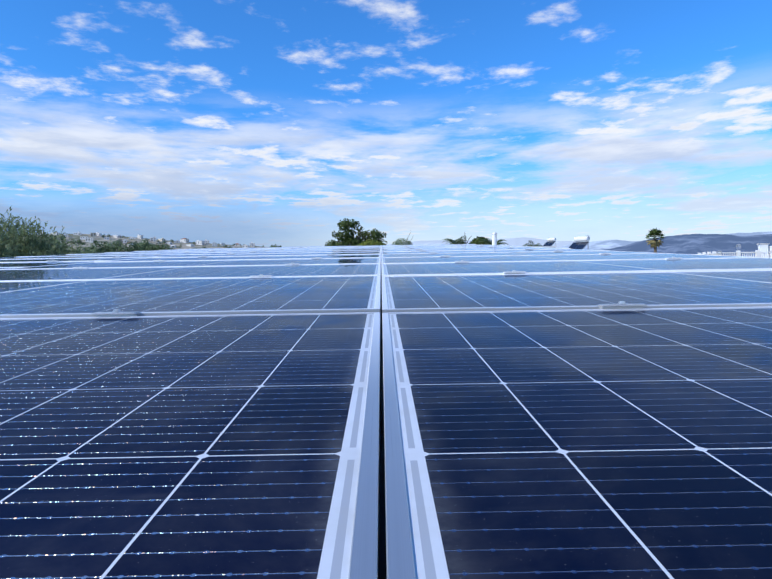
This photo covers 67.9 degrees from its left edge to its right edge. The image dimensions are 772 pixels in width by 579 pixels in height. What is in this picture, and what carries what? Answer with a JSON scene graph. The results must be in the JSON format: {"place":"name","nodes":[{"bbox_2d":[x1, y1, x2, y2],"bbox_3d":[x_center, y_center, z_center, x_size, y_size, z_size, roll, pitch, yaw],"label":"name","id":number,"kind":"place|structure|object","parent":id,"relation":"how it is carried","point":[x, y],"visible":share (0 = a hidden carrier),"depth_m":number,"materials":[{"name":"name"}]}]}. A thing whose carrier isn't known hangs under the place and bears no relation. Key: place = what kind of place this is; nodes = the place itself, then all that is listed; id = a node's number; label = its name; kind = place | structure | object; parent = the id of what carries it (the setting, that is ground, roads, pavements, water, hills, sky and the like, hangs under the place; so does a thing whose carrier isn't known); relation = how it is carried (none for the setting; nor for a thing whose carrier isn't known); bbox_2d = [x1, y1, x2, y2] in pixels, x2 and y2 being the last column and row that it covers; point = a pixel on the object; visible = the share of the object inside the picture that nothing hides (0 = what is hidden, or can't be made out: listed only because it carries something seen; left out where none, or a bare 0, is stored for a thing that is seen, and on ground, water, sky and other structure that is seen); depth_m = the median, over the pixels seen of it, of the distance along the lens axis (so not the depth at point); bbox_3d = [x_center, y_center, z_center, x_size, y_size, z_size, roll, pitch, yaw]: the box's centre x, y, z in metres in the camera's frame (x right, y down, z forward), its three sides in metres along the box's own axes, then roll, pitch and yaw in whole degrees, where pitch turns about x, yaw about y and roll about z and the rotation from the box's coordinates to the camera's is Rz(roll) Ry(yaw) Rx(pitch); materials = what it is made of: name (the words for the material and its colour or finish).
{"place":"outdoors","nodes":[
{"label":"outdoors","id":0,"kind":"place"},
{"bbox_2d":[0,0,771,246],"label":"sky","id":1,"kind":"structure","parent":0,"point":[264,123],"materials":[{"name":"blue"}]},
{"bbox_2d":[387,237,574,247],"bbox_3d":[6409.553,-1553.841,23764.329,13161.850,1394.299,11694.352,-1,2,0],"label":"mountain","id":2,"kind":"structure","parent":0,"point":[521,241],"depth_m":24755.97,"materials":[{"name":"blue"}]},
{"bbox_2d":[562,232,771,249],"bbox_3d":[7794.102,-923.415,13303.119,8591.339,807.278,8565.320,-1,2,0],"label":"mountain","id":3,"kind":"structure","parent":0,"point":[601,245],"depth_m":14237.86,"materials":[{"name":"blue"}]},
{"bbox_2d":[605,234,771,256],"bbox_3d":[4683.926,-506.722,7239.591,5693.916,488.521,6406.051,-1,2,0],"label":"mountain","id":4,"kind":"structure","parent":0,"point":[689,244],"depth_m":7077.23,"materials":[{"name":"blue"}]},
{"bbox_3d":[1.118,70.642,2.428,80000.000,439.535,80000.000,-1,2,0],"label":"ground","id":5,"kind":"structure","parent":0,"visible":0},
{"bbox_2d":[0,220,38,257],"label":"olive tree","id":6,"kind":"object","parent":5,"relation":"on","point":[5,252],"visible":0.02,"depth_m":12.45,"materials":[{"name":"green plant"}]},
{"bbox_2d":[0,207,93,257],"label":"olive tree","id":7,"kind":"object","parent":5,"relation":"on","point":[45,245],"visible":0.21,"depth_m":13.55,"materials":[{"name":"green plant"}]},
{"bbox_2d":[56,234,94,253],"bbox_3d":[-8.247,1.413,15.668,4.801,5.891,4.088,-1,2,0],"label":"olive tree","id":8,"kind":"object","parent":5,"relation":"on","point":[80,249],"visible":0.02,"depth_m":15.61,"materials":[{"name":"green plant"}]},
{"bbox_2d":[83,240,113,252],"bbox_3d":[-20.499,0.143,40.209,4.295,7.108,2.391,1,3,39],"label":"tree","id":9,"kind":"object","parent":5,"relation":"on","point":[102,248],"visible":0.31,"depth_m":39.19,"materials":[{"name":"green plant"}]},
{"bbox_2d":[104,239,125,251],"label":"tree","id":10,"kind":"object","parent":5,"relation":"on","point":[115,247],"visible":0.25,"depth_m":42.01,"materials":[{"name":"green plant"}]},
{"bbox_2d":[118,242,146,251],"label":"tree","id":11,"kind":"object","parent":5,"relation":"on","point":[132,248],"visible":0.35,"depth_m":40.72,"materials":[{"name":"green plant"}]},
{"bbox_2d":[121,240,152,250],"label":"tree","id":12,"kind":"object","parent":5,"relation":"on","point":[142,245],"visible":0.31,"depth_m":45.73,"materials":[{"name":"green plant"}]},
{"bbox_2d":[37,234,265,252],"bbox_3d":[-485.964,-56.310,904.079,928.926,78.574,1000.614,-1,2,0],"label":"hill village","id":13,"kind":"object","parent":5,"relation":"on","point":[112,238],"visible":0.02,"depth_m":999.71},
{"bbox_2d":[40,232,254,247],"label":"village houses","id":14,"kind":"structure","parent":13,"relation":"on","point":[91,240],"depth_m":1022.55,"materials":[{"name":"white"}]},
{"bbox_2d":[47,231,263,250],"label":"hill trees","id":15,"kind":"object","parent":13,"relation":"on","point":[109,235],"visible":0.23,"depth_m":977.05,"materials":[{"name":"green plant"}]},
{"bbox_2d":[145,242,168,250],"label":"tree line","id":16,"kind":"object","parent":5,"relation":"on","point":[151,247],"visible":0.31,"depth_m":44.28,"materials":[{"name":"green plant"}]},
{"bbox_2d":[156,243,174,249],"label":"tree","id":17,"kind":"object","parent":5,"relation":"on","point":[167,247],"visible":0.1,"depth_m":48.47,"materials":[{"name":"green plant"}]},
{"bbox_2d":[325,218,386,245],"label":"pine tree","id":18,"kind":"object","parent":5,"relation":"on","point":[347,238],"visible":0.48,"depth_m":60.97,"materials":[{"name":"green plant"}]},
{"bbox_2d":[357,239,383,245],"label":"yellow green shrub","id":19,"kind":"object","parent":5,"relation":"on","point":[369,242],"visible":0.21,"depth_m":49.55,"materials":[{"name":"green plant"}]},
{"bbox_2d":[379,267,386,578],"bbox_3d":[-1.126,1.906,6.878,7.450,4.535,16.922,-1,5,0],"label":"gap","id":20,"kind":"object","parent":5,"relation":"on","point":[382,545],"depth_m":0.59,"materials":[{"name":"metal"}]},
{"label":"mounting rails","id":21,"kind":"object","parent":20,"relation":"on","visible":0},
{"bbox_2d":[0,261,97,267],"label":"solar panel","id":22,"kind":"object","parent":21,"relation":"on","point":[20,264],"visible":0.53,"depth_m":4.41,"materials":[{"name":"glass"}]},
{"bbox_2d":[0,257,151,262],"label":"solar panel","id":23,"kind":"object","parent":21,"relation":"on","point":[58,260],"visible":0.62,"depth_m":5.43,"materials":[{"name":"glass"}]},
{"bbox_2d":[0,254,189,258],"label":"solar panel","id":24,"kind":"object","parent":21,"relation":"on","point":[60,257],"visible":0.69,"depth_m":6.54,"materials":[{"name":"glass"}]},
{"bbox_2d":[91,309,141,316],"bbox_3d":[-0.530,0.059,1.129,0.085,0.039,0.034,-1,0,1],"label":"clamp","id":25,"kind":"object","parent":21,"relation":"on","point":[115,312],"visible":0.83,"depth_m":1.12,"materials":[{"name":"metal"}]},
{"bbox_2d":[17,252,217,256],"bbox_3d":[-3.507,-0.460,7.759,2.278,0.035,1.134,-1,5,0],"label":"solar panel","id":26,"kind":"object","parent":21,"relation":"on","point":[115,254],"visible":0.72,"depth_m":7.62,"materials":[{"name":"glass"}]},
{"bbox_2d":[66,251,229,254],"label":"solar panel","id":27,"kind":"object","parent":21,"relation":"on","point":[157,252],"visible":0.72,"depth_m":8.78,"materials":[{"name":"glass"}]},
{"bbox_2d":[105,249,254,252],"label":"solar panel","id":28,"kind":"object","parent":21,"relation":"on","point":[178,251],"visible":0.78,"depth_m":9.71,"materials":[{"name":"glass"}]},
{"bbox_2d":[0,312,380,578],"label":"solar panel","id":29,"kind":"object","parent":21,"relation":"on","point":[241,446],"visible":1,"depth_m":0.40,"materials":[{"name":"glass"}]},
{"bbox_2d":[0,275,380,325],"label":"solar panel","id":30,"kind":"object","parent":21,"relation":"on","point":[203,296],"visible":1,"depth_m":1.49,"materials":[{"name":"glass"}]},
{"bbox_2d":[0,264,380,281],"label":"solar panel","id":31,"kind":"object","parent":21,"relation":"on","point":[182,272],"visible":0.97,"depth_m":2.72,"materials":[{"name":"glass"}]},
{"bbox_2d":[0,258,380,269],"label":"solar panel","id":32,"kind":"object","parent":21,"relation":"on","point":[231,263],"visible":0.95,"depth_m":3.85,"materials":[{"name":"glass"}]},
{"bbox_2d":[151,249,249,250],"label":"solar panel","id":33,"kind":"object","parent":21,"relation":"on","point":[207,249],"visible":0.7,"depth_m":10.97,"materials":[{"name":"glass"}]},
{"bbox_2d":[174,248,266,249],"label":"solar panel","id":34,"kind":"object","parent":21,"relation":"on","point":[230,248],"visible":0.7,"depth_m":12.02,"materials":[{"name":"glass"}]},
{"bbox_2d":[98,254,380,261],"bbox_3d":[-1.185,-0.269,5.129,2.278,0.035,1.134,-1,5,0],"label":"solar panel","id":35,"kind":"object","parent":21,"relation":"on","point":[260,257],"visible":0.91,"depth_m":4.98,"materials":[{"name":"glass"}]},
{"bbox_2d":[200,247,280,248],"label":"solar panel","id":36,"kind":"object","parent":21,"relation":"on","point":[229,248],"visible":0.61,"depth_m":13.60,"materials":[{"name":"glass"}]},
{"bbox_2d":[250,274,271,276],"bbox_3d":[-0.495,-0.041,2.273,0.085,0.039,0.034,-1,0,1],"label":"clamp","id":37,"kind":"object","parent":21,"relation":"on","point":[261,275],"visible":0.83,"depth_m":2.27,"materials":[{"name":"metal"}]},
{"bbox_2d":[152,252,380,257],"bbox_3d":[-1.194,-0.369,6.273,2.278,0.037,1.134,-1,5,0],"label":"solar panel","id":38,"kind":"object","parent":21,"relation":"on","point":[282,254],"visible":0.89,"depth_m":6.06,"materials":[{"name":"glass"}]},
{"bbox_2d":[190,250,380,254],"bbox_3d":[-1.204,-0.467,7.417,2.278,0.035,1.134,-1,5,0],"label":"solar panel","id":39,"kind":"object","parent":21,"relation":"on","point":[291,252],"visible":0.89,"depth_m":7.29,"materials":[{"name":"glass"}]},
{"bbox_2d":[218,249,380,252],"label":"solar panel","id":40,"kind":"object","parent":21,"relation":"on","point":[303,250],"visible":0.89,"depth_m":8.46,"materials":[{"name":"glass"}]},
{"bbox_2d":[242,248,380,250],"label":"solar panel","id":41,"kind":"object","parent":21,"relation":"on","point":[312,249],"visible":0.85,"depth_m":9.59,"materials":[{"name":"glass"}]},
{"bbox_2d":[255,247,380,249],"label":"solar panel","id":42,"kind":"object","parent":21,"relation":"on","point":[318,248],"visible":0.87,"depth_m":10.77,"materials":[{"name":"glass"}]},
{"bbox_2d":[267,246,380,248],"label":"solar panel","id":43,"kind":"object","parent":21,"relation":"on","point":[320,247],"visible":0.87,"depth_m":11.51,"materials":[{"name":"glass"}]},
{"bbox_2d":[281,246,372,247],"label":"solar panel","id":44,"kind":"object","parent":21,"relation":"on","point":[335,246],"visible":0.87,"depth_m":12.92,"materials":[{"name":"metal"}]},
{"bbox_2d":[303,245,380,246],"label":"solar panel","id":45,"kind":"object","parent":21,"relation":"on","point":[333,246],"visible":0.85,"depth_m":14.44,"materials":[{"name":"glass"}]},
{"bbox_2d":[381,244,470,245],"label":"solar panel","id":46,"kind":"object","parent":21,"relation":"on","point":[433,244],"visible":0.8,"depth_m":13.85,"materials":[{"name":"glass"}]},
{"bbox_2d":[381,245,473,246],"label":"solar panel","id":47,"kind":"object","parent":21,"relation":"on","point":[437,245],"visible":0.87,"depth_m":11.89,"materials":[{"name":"glass"}]},
{"bbox_2d":[404,244,478,245],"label":"solar panel","id":48,"kind":"object","parent":21,"relation":"on","point":[431,245],"visible":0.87,"depth_m":13.21,"materials":[{"name":"glass"}]},
{"bbox_2d":[381,245,507,247],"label":"solar panel","id":49,"kind":"object","parent":21,"relation":"on","point":[445,246],"visible":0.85,"depth_m":10.65,"materials":[{"name":"glass"}]},
{"bbox_2d":[381,246,523,248],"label":"solar panel","id":50,"kind":"object","parent":21,"relation":"on","point":[451,247],"visible":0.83,"depth_m":9.35,"materials":[{"name":"glass"}]},
{"bbox_2d":[455,260,468,262],"bbox_3d":[0.454,-0.155,3.424,0.085,0.039,0.034,-1,0,0],"label":"clamp","id":51,"kind":"object","parent":21,"relation":"on","point":[461,261],"visible":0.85,"depth_m":3.42,"materials":[{"name":"metal"}]},
{"bbox_2d":[381,247,543,249],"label":"solar panel","id":52,"kind":"object","parent":21,"relation":"on","point":[458,248],"visible":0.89,"depth_m":8.38,"materials":[{"name":"glass"}]},
{"bbox_2d":[381,248,570,251],"bbox_3d":[1.077,-0.504,7.433,2.278,0.037,1.134,-1,5,0],"label":"solar panel","id":53,"kind":"object","parent":21,"relation":"on","point":[470,249],"visible":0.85,"depth_m":7.16,"materials":[{"name":"glass"}]},
{"bbox_2d":[381,249,608,253],"bbox_3d":[1.087,-0.403,6.290,2.278,0.035,1.134,-1,5,0],"label":"solar panel","id":54,"kind":"object","parent":21,"relation":"on","point":[479,251],"visible":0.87,"depth_m":6.19,"materials":[{"name":"glass"}]},
{"bbox_2d":[503,270,524,273],"bbox_3d":[0.511,-0.057,2.281,0.085,0.039,0.034,-1,0,-1],"label":"clamp","id":55,"kind":"object","parent":21,"relation":"on","point":[517,272],"visible":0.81,"depth_m":2.27,"materials":[{"name":"metal"}]},
{"bbox_2d":[381,251,650,257],"bbox_3d":[1.097,-0.304,5.146,2.278,0.037,1.134,-1,5,0],"label":"solar panel","id":56,"kind":"object","parent":21,"relation":"on","point":[497,254],"visible":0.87,"depth_m":5.06,"materials":[{"name":"glass"}]},
{"bbox_2d":[381,253,759,263],"bbox_3d":[1.107,-0.206,4.002,2.278,0.036,1.134,-1,5,0],"label":"solar panel","id":57,"kind":"object","parent":21,"relation":"on","point":[409,260],"visible":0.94,"depth_m":3.86,"materials":[{"name":"glass"}]},
{"bbox_2d":[381,258,771,275],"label":"solar panel","id":58,"kind":"object","parent":21,"relation":"on","point":[612,266],"visible":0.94,"depth_m":2.69,"materials":[{"name":"glass"}]},
{"bbox_2d":[382,306,771,578],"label":"solar panel","id":59,"kind":"object","parent":21,"relation":"on","point":[587,444],"visible":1,"depth_m":0.39,"materials":[{"name":"glass"}]},
{"bbox_2d":[382,270,771,312],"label":"solar panel","id":60,"kind":"object","parent":21,"relation":"on","point":[507,292],"visible":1,"depth_m":1.50,"materials":[{"name":"glass"}]},
{"bbox_2d":[598,301,646,308],"bbox_3d":[0.468,0.043,1.137,0.085,0.039,0.034,-1,0,0],"label":"clamp","id":61,"kind":"object","parent":21,"relation":"on","point":[621,305],"visible":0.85,"depth_m":1.13,"materials":[{"name":"metal"}]},
{"bbox_2d":[392,234,412,244],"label":"olive tree","id":62,"kind":"object","parent":5,"relation":"on","point":[406,242],"visible":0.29,"depth_m":51.54,"materials":[{"name":"green plant"}]},
{"bbox_2d":[443,235,472,243],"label":"date palm","id":63,"kind":"object","parent":5,"relation":"on","point":[459,241],"visible":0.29,"depth_m":43.08,"materials":[{"name":"green plant"}]},
{"bbox_2d":[465,236,486,244],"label":"pine tree","id":64,"kind":"object","parent":5,"relation":"on","point":[475,240],"visible":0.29,"depth_m":56.67,"materials":[{"name":"green plant"}]},
{"bbox_2d":[479,238,508,244],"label":"tree","id":65,"kind":"object","parent":5,"relation":"on","point":[487,241],"visible":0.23,"depth_m":46.06,"materials":[{"name":"green plant"}]},
{"bbox_2d":[492,232,556,247],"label":"building","id":66,"kind":"structure","parent":5,"relation":"on","point":[494,238],"depth_m":39.14,"materials":[{"name":"white paint"}]},
{"bbox_2d":[523,240,541,245],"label":"tree","id":67,"kind":"object","parent":5,"relation":"on","point":[528,244],"visible":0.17,"depth_m":57.81,"materials":[{"name":"green plant"}]},
{"bbox_2d":[543,238,555,245],"bbox_3d":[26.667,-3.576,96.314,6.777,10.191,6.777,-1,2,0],"label":"solar water heater","id":68,"kind":"object","parent":5,"relation":"on","point":[552,241],"visible":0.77,"depth_m":96.58,"materials":[{"name":"white paint"}]},
{"bbox_2d":[569,235,589,249],"bbox_3d":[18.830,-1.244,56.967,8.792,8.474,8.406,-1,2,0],"label":"solar water heater","id":69,"kind":"object","parent":5,"relation":"on","point":[578,243],"visible":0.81,"depth_m":57.27,"materials":[{"name":"white paint"}]},
{"bbox_2d":[646,227,664,252],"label":"fan palm","id":70,"kind":"object","parent":5,"relation":"on","point":[654,233],"visible":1,"depth_m":94.38,"materials":[{"name":"green plant"}]},
{"bbox_2d":[697,243,771,257],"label":"building","id":71,"kind":"structure","parent":5,"relation":"on","point":[764,250],"depth_m":69.46,"materials":[{"name":"paint"}]}
]}

